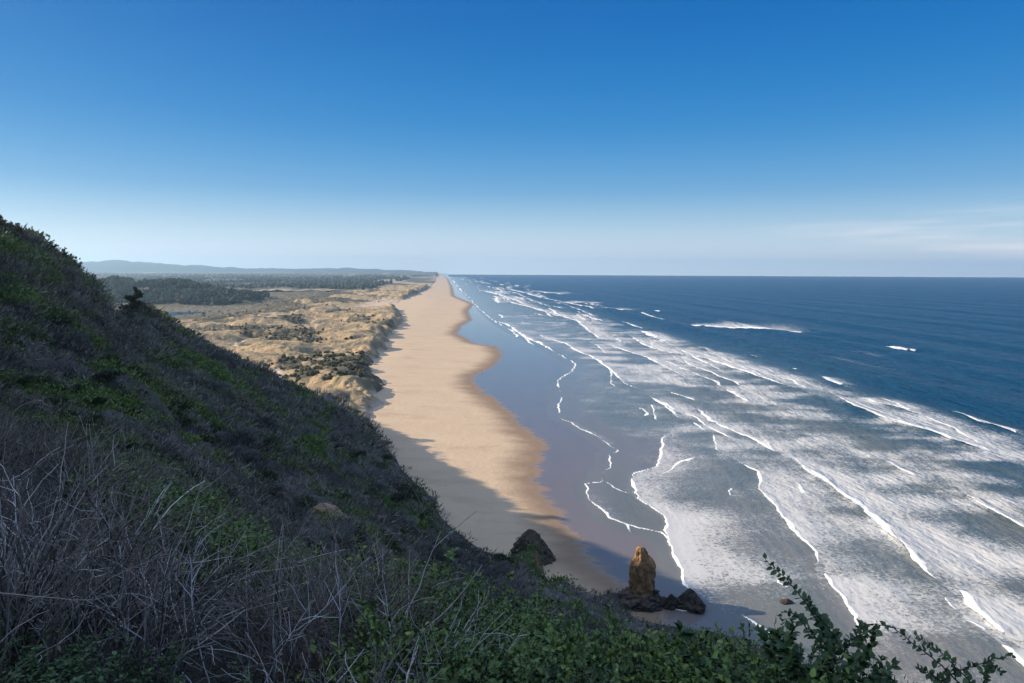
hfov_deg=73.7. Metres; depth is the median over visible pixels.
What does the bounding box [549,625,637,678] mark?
leafy shrub
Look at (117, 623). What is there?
bare shrub
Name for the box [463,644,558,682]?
leafy shrub
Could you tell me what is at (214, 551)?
leafy shrub
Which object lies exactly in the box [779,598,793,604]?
boulder
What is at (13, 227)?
conifer tree
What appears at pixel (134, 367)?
hillside shrub
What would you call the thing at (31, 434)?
bare shrub
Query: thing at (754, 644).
leafy shrub
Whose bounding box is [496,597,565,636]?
leafy shrub
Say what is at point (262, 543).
leafy shrub
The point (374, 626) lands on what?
leafy shrub
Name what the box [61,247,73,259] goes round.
conifer tree
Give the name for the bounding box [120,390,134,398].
hillside shrub
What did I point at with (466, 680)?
leafy shrub
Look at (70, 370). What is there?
hillside shrub
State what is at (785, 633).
leafy shrub
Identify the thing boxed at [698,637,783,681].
leafy shrub
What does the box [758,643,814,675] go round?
leafy shrub
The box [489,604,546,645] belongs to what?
leafy shrub
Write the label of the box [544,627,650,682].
leafy shrub
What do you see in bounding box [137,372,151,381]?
hillside shrub
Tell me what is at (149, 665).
leafy shrub
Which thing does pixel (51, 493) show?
bare shrub
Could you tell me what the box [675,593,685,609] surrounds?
boulder
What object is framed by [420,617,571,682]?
leafy shrub
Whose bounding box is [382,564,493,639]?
bare shrub
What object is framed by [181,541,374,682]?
bare shrub
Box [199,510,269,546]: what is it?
leafy shrub
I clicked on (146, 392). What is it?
hillside shrub
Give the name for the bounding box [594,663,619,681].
leafy shrub
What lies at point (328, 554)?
hillside shrub
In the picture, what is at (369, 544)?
hillside shrub
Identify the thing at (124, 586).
pale stem
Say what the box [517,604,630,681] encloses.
leafy shrub
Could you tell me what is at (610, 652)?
leafy shrub
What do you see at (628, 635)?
leafy shrub
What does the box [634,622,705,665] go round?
leafy shrub
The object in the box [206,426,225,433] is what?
hillside shrub
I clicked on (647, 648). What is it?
leafy shrub
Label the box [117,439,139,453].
hillside shrub
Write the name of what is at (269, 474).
hillside shrub
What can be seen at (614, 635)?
leafy shrub
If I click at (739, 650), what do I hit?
leafy shrub
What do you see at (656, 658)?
leafy shrub
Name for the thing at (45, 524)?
bare shrub
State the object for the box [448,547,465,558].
hillside shrub
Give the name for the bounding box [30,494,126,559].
bare shrub
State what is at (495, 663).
leafy shrub
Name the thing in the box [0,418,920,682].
undergrowth
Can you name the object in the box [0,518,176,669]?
bare shrub
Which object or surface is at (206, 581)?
bare shrub
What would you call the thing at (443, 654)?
bare shrub
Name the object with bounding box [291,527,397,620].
bare shrub
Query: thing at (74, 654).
leafy shrub
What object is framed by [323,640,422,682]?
leafy shrub
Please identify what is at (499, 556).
hillside shrub
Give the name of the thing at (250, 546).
leafy shrub
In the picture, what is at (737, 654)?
leafy shrub
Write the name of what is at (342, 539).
hillside shrub
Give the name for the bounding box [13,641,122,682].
leafy shrub
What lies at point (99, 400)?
hillside shrub
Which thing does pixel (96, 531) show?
bare shrub
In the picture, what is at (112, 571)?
bare shrub
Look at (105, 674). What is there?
leafy shrub
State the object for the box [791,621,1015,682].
leafy shrub
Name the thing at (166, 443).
hillside shrub
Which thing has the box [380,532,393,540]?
hillside shrub
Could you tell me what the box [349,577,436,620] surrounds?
leafy shrub
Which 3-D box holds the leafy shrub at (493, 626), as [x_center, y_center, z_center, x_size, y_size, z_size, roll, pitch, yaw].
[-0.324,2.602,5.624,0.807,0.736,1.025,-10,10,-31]
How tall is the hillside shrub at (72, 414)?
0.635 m
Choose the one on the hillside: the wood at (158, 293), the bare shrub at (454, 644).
the bare shrub at (454, 644)
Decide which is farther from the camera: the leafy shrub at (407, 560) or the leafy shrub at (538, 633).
the leafy shrub at (407, 560)
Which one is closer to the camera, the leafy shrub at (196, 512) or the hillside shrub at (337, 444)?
the leafy shrub at (196, 512)
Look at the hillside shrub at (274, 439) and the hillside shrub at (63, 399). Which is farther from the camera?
the hillside shrub at (274, 439)
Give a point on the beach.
(468, 427)
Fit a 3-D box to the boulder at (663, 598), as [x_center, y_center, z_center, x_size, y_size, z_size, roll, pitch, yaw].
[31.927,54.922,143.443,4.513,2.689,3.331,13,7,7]
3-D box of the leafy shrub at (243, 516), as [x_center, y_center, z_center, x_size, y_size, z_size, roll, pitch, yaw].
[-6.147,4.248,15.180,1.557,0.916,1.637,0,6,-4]
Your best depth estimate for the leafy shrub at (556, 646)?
5.17 m
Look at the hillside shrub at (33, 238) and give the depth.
155.88 m
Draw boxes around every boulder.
[658,596,665,607]
[663,594,677,610]
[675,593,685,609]
[680,588,705,613]
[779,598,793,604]
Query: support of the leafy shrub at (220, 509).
on the hillside
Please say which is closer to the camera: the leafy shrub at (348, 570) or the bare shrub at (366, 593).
the bare shrub at (366, 593)
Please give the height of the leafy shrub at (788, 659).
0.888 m
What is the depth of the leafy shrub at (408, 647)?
5.58 m
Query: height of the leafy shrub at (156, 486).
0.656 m
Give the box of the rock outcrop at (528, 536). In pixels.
[510,529,555,565]
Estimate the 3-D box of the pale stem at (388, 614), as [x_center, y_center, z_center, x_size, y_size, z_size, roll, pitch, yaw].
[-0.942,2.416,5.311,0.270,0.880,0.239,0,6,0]
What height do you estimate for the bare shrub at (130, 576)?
1.146 m
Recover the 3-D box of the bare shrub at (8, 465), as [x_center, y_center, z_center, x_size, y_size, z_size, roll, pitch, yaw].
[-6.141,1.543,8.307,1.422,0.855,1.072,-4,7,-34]
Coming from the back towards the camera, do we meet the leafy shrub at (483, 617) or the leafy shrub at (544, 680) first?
the leafy shrub at (483, 617)
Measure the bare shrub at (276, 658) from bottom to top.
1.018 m
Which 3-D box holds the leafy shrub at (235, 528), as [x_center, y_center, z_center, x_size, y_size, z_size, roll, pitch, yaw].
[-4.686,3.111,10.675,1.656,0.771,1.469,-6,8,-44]
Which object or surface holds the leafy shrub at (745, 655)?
on the hillside
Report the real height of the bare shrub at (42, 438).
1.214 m
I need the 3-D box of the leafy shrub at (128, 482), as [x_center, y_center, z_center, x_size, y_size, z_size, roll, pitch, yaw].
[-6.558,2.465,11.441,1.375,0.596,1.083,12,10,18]
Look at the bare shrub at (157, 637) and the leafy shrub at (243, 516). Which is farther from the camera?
the leafy shrub at (243, 516)
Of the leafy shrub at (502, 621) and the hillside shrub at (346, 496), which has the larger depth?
the hillside shrub at (346, 496)
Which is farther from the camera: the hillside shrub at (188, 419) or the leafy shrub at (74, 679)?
the hillside shrub at (188, 419)
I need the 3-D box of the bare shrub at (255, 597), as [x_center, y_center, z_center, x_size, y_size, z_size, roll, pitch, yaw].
[-2.031,2.590,6.476,1.632,1.115,1.250,1,6,8]
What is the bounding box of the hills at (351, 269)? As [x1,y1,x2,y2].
[312,267,422,271]
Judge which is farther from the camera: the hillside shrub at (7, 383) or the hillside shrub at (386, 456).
the hillside shrub at (386, 456)
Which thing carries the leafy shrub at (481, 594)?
on the hillside
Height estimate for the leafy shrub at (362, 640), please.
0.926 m
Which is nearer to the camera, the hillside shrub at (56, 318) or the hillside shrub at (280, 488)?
the hillside shrub at (280, 488)
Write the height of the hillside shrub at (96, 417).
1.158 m
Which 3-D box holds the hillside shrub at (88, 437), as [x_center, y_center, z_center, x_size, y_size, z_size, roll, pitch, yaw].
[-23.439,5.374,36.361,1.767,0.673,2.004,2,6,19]
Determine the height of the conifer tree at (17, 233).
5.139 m
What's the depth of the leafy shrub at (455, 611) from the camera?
7.88 m
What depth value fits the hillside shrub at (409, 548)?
85.07 m
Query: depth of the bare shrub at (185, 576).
6.96 m
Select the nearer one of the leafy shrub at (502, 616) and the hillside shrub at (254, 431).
the leafy shrub at (502, 616)
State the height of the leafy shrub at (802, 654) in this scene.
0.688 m
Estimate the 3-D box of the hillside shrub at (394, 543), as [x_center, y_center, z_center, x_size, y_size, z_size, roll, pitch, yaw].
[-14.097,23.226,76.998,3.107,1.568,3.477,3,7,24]
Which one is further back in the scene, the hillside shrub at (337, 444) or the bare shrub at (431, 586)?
the hillside shrub at (337, 444)
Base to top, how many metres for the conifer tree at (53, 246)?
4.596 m
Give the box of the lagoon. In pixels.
[168,312,201,315]
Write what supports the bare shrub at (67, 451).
on the hillside
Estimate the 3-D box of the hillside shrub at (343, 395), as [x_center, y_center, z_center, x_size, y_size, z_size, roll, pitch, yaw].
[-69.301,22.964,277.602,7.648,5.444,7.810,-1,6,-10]
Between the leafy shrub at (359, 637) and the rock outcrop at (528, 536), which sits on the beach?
the rock outcrop at (528, 536)
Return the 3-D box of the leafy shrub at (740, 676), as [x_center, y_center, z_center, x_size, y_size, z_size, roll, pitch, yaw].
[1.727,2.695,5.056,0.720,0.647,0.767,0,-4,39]
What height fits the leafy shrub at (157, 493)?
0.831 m
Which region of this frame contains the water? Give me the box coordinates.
[448,274,1023,682]
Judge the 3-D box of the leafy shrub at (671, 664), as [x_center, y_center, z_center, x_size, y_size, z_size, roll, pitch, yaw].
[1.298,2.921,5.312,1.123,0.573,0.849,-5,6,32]
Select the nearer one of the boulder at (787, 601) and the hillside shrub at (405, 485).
the boulder at (787, 601)
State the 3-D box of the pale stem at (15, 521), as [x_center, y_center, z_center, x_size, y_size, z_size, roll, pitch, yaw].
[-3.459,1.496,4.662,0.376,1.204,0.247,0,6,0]
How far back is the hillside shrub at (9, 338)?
83.82 m
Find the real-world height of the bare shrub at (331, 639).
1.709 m
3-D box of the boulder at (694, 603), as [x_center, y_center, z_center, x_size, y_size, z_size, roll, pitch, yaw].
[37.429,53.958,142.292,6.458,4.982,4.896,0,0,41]
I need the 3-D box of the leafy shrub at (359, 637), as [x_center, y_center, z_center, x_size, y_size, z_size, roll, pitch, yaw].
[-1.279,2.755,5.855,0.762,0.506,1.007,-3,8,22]
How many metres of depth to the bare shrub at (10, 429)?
10.52 m
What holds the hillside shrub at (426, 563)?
on the hillside
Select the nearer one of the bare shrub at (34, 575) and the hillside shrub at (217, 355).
the bare shrub at (34, 575)
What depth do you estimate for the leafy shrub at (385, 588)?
8.63 m
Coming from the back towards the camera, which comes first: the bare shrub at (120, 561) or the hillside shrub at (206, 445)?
the hillside shrub at (206, 445)
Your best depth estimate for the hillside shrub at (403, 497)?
143.79 m
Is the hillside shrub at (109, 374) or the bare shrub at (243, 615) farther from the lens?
the hillside shrub at (109, 374)
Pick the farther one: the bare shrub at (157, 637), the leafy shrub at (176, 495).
the leafy shrub at (176, 495)
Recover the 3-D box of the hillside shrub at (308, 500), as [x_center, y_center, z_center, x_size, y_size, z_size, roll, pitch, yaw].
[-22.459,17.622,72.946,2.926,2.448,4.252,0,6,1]
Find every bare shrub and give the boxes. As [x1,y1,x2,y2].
[0,372,50,465]
[0,390,147,595]
[0,402,186,529]
[0,411,111,466]
[0,414,27,443]
[0,415,156,550]
[0,437,214,631]
[0,440,74,494]
[0,447,27,497]
[0,452,80,647]
[0,466,166,631]
[0,472,197,676]
[0,483,156,646]
[0,503,141,679]
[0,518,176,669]
[0,521,323,681]
[1,411,118,474]
[1,422,70,525]
[1,439,241,620]
[1,476,150,574]
[5,483,194,654]
[8,470,216,612]
[10,416,104,477]
[15,470,308,654]
[15,477,204,648]
[17,411,176,489]
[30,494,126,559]
[49,525,185,616]
[54,452,182,527]
[60,526,243,682]
[62,525,172,606]
[73,500,345,632]
[93,504,166,568]
[122,517,233,618]
[145,498,314,655]
[161,497,367,675]
[177,484,486,682]
[177,561,387,655]
[179,481,435,681]
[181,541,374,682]
[186,532,394,682]
[191,601,363,682]
[222,525,524,681]
[232,533,385,614]
[267,517,398,637]
[282,546,438,629]
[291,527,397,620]
[299,601,453,682]
[329,547,521,682]
[335,524,446,631]
[336,635,446,682]
[354,553,473,619]
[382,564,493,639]
[405,610,533,682]
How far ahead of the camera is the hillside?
94.94 m
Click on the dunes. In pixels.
(370, 336)
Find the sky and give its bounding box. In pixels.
[0,0,1023,276]
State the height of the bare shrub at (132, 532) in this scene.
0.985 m
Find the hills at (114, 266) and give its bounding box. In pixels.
[77,260,407,271]
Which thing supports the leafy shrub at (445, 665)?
on the hillside
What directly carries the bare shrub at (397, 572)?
on the hillside
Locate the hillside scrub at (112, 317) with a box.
[0,217,763,655]
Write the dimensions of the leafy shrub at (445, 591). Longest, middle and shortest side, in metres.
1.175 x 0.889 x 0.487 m
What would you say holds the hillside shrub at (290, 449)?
on the hillside
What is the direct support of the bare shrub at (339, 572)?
on the hillside
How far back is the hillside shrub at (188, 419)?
86.03 m
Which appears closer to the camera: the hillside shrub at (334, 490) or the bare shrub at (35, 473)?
the bare shrub at (35, 473)
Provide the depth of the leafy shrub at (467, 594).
8.79 m
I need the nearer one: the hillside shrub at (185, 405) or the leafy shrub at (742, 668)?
the leafy shrub at (742, 668)
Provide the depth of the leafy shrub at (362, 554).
9.93 m
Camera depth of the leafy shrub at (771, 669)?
4.88 m
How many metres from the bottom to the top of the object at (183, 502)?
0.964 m
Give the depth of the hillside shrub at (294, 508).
62.54 m
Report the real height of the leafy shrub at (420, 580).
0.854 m
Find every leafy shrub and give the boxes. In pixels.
[0,612,23,654]
[0,614,128,674]
[0,644,95,682]
[9,661,92,682]
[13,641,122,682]
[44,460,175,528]
[51,664,127,682]
[70,637,173,682]
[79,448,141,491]
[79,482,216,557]
[80,454,139,492]
[101,462,160,499]
[107,482,193,532]
[109,644,191,682]
[111,480,156,505]
[114,640,199,682]
[131,477,207,517]
[132,477,177,501]
[132,494,220,560]
[144,473,180,493]
[149,521,256,584]
[167,479,227,518]
[168,496,252,536]
[170,507,227,535]
[170,513,270,560]
[179,485,223,515]
[184,518,288,578]
[198,488,245,514]
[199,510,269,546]
[208,530,284,555]
[208,542,349,601]
[211,538,278,584]
[220,567,324,629]
[222,512,265,538]
[227,526,304,588]
[232,661,315,682]
[245,550,377,614]
[261,548,360,605]
[262,536,328,572]
[276,539,333,574]
[278,599,470,682]
[300,585,406,652]
[301,567,405,635]
[302,558,375,595]
[306,539,449,607]
[310,643,406,682]
[311,624,405,669]
[316,544,351,572]
[319,584,456,682]
[319,617,386,673]
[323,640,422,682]
[324,607,471,679]
[328,548,471,636]
[338,592,413,635]
[344,557,442,621]
[349,574,435,620]
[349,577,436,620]
[362,567,459,607]
[370,632,457,678]
[374,558,408,577]
[375,595,437,636]
[386,562,451,603]
[391,614,520,677]
[397,630,489,682]
[405,570,526,642]
[405,616,501,682]
[407,592,477,630]
[409,597,511,669]
[413,627,569,682]
[416,599,463,630]
[418,589,454,610]
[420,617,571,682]
[422,594,480,632]
[427,610,528,680]
[444,585,519,630]
[447,653,524,682]
[448,592,520,648]
[461,634,580,682]
[463,571,535,627]
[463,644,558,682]
[466,630,548,682]
[471,598,571,651]
[471,613,557,660]
[477,614,536,663]
[477,660,607,682]
[478,609,601,677]
[482,580,582,653]
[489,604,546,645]
[494,618,547,646]
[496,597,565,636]
[515,656,608,682]
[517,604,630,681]
[529,662,595,682]
[532,618,589,652]
[539,627,630,668]
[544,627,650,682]
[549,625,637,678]
[550,645,628,682]
[554,599,612,659]
[571,627,657,679]
[571,631,627,669]
[573,627,672,678]
[585,604,659,648]
[587,651,659,682]
[593,633,697,682]
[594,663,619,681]
[602,627,678,669]
[602,656,654,682]
[606,628,736,682]
[611,646,672,682]
[617,633,676,682]
[623,667,661,682]
[629,625,716,661]
[633,628,746,680]
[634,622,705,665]
[638,651,757,682]
[642,641,721,660]
[642,662,714,682]
[653,635,761,682]
[663,657,742,682]
[666,627,758,661]
[667,632,715,682]
[672,651,779,682]
[674,553,882,682]
[677,645,749,680]
[690,635,746,659]
[695,651,784,682]
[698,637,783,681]
[698,659,761,682]
[701,648,767,680]
[702,630,760,662]
[711,653,797,682]
[712,643,751,670]
[714,616,782,665]
[729,616,863,682]
[744,611,850,682]
[757,627,835,670]
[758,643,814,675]
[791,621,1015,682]
[825,647,916,682]
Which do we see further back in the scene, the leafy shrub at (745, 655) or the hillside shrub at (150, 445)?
the hillside shrub at (150, 445)
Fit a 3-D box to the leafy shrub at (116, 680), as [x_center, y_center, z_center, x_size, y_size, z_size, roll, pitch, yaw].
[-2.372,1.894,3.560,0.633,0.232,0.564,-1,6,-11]
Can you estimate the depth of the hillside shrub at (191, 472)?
43.40 m
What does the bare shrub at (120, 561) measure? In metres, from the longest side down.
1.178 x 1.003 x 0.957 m
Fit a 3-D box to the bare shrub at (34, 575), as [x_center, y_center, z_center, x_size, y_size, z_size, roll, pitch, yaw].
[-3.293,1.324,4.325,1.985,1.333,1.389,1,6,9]
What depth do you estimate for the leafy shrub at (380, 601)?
7.69 m
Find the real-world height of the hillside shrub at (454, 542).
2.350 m
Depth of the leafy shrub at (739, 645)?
8.73 m
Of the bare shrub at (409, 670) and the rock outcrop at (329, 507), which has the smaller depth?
the bare shrub at (409, 670)
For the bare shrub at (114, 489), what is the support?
on the hillside
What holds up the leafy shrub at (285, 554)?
on the hillside
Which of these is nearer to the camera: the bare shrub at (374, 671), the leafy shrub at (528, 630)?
the bare shrub at (374, 671)
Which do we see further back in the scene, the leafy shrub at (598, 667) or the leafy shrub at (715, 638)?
the leafy shrub at (715, 638)
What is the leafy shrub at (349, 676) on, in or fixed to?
on the hillside
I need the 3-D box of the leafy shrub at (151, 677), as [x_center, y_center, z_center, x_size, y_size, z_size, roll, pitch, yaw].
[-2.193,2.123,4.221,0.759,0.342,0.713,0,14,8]
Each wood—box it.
[88,272,436,288]
[98,275,269,304]
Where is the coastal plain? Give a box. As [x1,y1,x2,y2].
[83,271,437,291]
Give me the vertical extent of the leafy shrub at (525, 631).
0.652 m
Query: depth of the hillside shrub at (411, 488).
182.04 m
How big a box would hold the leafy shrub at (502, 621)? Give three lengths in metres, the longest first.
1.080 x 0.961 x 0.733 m
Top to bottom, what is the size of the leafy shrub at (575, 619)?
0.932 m
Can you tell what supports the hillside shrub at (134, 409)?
on the hillside
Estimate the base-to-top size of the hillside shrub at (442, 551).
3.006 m
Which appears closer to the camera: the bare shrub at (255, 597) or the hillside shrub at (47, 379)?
the bare shrub at (255, 597)
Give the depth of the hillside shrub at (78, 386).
65.37 m
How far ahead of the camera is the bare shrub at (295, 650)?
5.51 m
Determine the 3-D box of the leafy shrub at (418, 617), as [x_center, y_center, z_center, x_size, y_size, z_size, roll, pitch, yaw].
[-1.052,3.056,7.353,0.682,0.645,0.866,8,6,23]
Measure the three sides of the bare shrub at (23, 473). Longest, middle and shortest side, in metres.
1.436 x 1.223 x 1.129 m
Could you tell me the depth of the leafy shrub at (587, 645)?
6.13 m
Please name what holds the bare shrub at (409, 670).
on the hillside
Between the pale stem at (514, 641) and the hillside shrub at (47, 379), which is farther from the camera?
the hillside shrub at (47, 379)
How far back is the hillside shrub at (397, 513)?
120.62 m
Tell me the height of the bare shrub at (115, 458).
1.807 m
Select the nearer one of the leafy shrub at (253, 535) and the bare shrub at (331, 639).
the bare shrub at (331, 639)
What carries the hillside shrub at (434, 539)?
on the hillside
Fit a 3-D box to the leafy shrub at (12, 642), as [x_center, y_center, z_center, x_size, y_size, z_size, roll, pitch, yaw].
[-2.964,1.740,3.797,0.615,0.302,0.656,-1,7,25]
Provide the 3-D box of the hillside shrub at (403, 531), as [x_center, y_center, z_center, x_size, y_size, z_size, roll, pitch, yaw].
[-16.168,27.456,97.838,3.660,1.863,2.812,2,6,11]
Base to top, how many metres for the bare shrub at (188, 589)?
1.528 m
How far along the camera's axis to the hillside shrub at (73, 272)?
156.41 m
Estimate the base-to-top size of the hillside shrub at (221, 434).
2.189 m
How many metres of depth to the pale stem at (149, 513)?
5.83 m
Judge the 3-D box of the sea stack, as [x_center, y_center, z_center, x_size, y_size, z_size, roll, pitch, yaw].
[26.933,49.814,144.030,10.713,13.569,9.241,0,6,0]
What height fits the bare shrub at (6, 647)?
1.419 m
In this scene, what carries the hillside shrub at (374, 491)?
on the hillside
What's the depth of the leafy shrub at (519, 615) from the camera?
7.33 m
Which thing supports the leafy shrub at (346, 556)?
on the hillside
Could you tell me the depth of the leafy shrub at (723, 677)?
4.69 m
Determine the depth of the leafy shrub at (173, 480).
17.33 m
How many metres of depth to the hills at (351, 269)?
11701.70 m
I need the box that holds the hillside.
[0,235,759,682]
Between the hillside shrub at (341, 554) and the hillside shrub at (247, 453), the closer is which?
the hillside shrub at (341, 554)
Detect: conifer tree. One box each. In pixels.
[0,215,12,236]
[7,221,22,237]
[13,223,30,240]
[50,244,60,253]
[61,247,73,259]
[115,287,150,313]
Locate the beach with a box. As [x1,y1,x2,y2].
[360,273,762,650]
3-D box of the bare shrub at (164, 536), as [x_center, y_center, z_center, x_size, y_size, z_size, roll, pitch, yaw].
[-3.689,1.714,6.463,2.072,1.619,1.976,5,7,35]
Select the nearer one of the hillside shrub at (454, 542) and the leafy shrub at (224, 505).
the leafy shrub at (224, 505)
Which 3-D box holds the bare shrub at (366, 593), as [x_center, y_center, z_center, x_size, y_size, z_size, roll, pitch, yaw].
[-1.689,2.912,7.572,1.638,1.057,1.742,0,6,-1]
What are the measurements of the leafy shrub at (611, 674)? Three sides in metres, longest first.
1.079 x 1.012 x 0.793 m
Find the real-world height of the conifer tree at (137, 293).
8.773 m
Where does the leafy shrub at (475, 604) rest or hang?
on the hillside
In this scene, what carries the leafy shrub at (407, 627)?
on the hillside
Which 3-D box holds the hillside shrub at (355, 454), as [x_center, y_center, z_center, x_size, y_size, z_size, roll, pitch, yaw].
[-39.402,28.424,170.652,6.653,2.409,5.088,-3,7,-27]
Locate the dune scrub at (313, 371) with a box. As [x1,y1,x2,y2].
[177,297,383,381]
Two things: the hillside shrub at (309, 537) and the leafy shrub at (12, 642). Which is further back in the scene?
the hillside shrub at (309, 537)
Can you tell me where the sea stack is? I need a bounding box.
[615,546,662,612]
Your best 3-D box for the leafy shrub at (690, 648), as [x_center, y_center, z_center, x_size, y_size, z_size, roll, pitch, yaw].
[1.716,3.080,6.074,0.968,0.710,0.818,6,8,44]
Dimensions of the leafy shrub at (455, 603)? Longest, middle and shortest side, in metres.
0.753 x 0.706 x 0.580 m
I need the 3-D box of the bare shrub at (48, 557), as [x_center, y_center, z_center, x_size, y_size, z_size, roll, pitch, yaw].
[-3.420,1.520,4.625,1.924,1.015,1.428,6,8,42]
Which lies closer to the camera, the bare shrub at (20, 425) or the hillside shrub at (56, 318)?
the bare shrub at (20, 425)
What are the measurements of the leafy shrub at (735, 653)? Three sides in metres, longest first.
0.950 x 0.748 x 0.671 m
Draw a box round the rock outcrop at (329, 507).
[310,503,342,517]
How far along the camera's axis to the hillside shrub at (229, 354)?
224.49 m
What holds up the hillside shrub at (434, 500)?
on the hillside
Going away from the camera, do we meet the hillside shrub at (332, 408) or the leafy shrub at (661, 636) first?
the leafy shrub at (661, 636)
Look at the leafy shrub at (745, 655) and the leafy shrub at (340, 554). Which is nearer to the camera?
the leafy shrub at (745, 655)
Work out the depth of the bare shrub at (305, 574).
8.52 m
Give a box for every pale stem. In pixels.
[0,475,31,597]
[71,575,191,682]
[95,475,174,591]
[112,535,138,640]
[170,522,230,629]
[175,552,209,682]
[264,581,338,682]
[283,558,368,679]
[326,561,352,657]
[376,595,404,663]
[499,629,537,652]
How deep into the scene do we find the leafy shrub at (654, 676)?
5.20 m
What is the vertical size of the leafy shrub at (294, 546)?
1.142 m
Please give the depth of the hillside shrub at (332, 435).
182.03 m
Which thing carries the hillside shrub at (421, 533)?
on the hillside
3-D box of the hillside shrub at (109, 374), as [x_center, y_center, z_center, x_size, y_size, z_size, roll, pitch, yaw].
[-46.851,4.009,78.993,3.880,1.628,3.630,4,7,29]
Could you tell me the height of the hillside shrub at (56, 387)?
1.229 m
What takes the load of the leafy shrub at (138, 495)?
on the hillside
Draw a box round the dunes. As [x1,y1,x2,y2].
[103,283,428,429]
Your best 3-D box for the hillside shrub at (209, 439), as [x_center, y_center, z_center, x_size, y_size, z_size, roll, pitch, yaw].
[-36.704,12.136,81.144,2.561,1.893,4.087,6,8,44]
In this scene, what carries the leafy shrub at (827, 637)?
on the hillside
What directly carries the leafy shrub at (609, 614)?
on the hillside
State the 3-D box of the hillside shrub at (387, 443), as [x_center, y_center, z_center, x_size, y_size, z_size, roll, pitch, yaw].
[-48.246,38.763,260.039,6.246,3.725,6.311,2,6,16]
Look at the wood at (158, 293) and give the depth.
1275.02 m
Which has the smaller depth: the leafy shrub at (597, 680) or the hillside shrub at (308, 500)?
the leafy shrub at (597, 680)
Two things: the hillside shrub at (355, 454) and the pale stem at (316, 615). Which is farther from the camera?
the hillside shrub at (355, 454)
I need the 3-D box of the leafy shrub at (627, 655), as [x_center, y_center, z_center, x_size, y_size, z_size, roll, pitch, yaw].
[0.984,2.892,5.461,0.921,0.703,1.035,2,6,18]
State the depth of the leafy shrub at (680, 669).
5.28 m
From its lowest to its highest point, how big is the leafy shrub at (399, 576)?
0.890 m
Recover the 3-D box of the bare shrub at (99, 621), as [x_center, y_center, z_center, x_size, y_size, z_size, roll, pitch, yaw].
[-3.068,1.629,5.169,1.300,1.217,2.079,-1,3,-21]
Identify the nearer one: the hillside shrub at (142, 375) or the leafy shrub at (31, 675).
the leafy shrub at (31, 675)
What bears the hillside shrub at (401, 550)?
on the hillside
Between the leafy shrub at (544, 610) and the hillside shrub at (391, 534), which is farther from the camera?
the hillside shrub at (391, 534)
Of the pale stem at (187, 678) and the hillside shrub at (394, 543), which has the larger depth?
the hillside shrub at (394, 543)
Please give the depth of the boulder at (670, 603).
141.67 m
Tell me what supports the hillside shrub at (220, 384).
on the hillside
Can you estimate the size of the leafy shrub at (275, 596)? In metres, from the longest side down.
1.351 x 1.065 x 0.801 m
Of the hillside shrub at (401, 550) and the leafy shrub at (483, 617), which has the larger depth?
the hillside shrub at (401, 550)
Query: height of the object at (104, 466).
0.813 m
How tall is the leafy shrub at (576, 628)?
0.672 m
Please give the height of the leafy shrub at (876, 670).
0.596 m
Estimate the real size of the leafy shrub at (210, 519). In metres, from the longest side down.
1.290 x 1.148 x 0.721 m
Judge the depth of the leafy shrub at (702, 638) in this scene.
5.96 m
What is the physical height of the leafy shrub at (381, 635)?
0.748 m
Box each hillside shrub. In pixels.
[0,335,26,349]
[0,378,18,389]
[12,373,40,384]
[18,230,44,245]
[27,375,54,385]
[39,395,70,405]
[43,316,66,321]
[47,381,67,390]
[48,318,74,326]
[55,365,79,376]
[57,410,77,418]
[63,267,81,279]
[63,433,95,442]
[66,384,85,391]
[75,412,106,428]
[76,397,107,407]
[91,369,126,381]
[95,354,122,367]
[104,399,130,412]
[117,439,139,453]
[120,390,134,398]
[124,366,139,370]
[127,407,140,417]
[136,389,147,395]
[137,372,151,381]
[138,443,155,449]
[149,437,179,454]
[166,400,191,415]
[173,470,198,479]
[174,414,197,426]
[193,434,222,445]
[193,441,212,452]
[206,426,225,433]
[207,380,231,389]
[208,352,223,358]
[209,430,227,441]
[220,350,239,363]
[223,413,237,423]
[233,448,260,461]
[235,426,260,438]
[250,466,279,484]
[261,386,277,390]
[262,436,282,446]
[263,482,286,495]
[273,492,287,499]
[276,504,304,521]
[283,445,293,455]
[292,493,318,512]
[292,528,312,543]
[297,424,321,435]
[314,538,330,549]
[320,487,340,495]
[321,549,334,559]
[323,406,336,413]
[324,430,341,441]
[324,530,355,544]
[330,551,353,565]
[333,442,342,447]
[335,391,350,401]
[339,493,351,499]
[346,450,367,458]
[346,529,367,543]
[353,540,372,551]
[360,488,378,498]
[371,461,388,469]
[374,482,386,489]
[380,454,391,459]
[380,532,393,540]
[381,440,392,446]
[384,538,401,553]
[388,508,403,516]
[391,491,411,503]
[391,546,406,554]
[392,482,409,491]
[393,527,410,537]
[398,514,418,525]
[402,484,418,494]
[402,545,414,553]
[410,490,423,500]
[411,531,429,540]
[416,558,433,570]
[419,509,433,517]
[422,531,440,543]
[423,496,437,506]
[427,541,442,551]
[428,546,448,563]
[441,528,456,538]
[448,539,460,547]
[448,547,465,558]
[491,552,512,564]
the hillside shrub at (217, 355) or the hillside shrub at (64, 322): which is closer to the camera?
the hillside shrub at (64, 322)
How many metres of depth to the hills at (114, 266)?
9559.62 m
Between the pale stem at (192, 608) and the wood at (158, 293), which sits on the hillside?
the pale stem at (192, 608)
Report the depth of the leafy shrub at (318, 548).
11.22 m
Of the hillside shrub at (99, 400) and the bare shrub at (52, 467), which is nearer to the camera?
the bare shrub at (52, 467)
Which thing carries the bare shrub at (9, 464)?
on the hillside

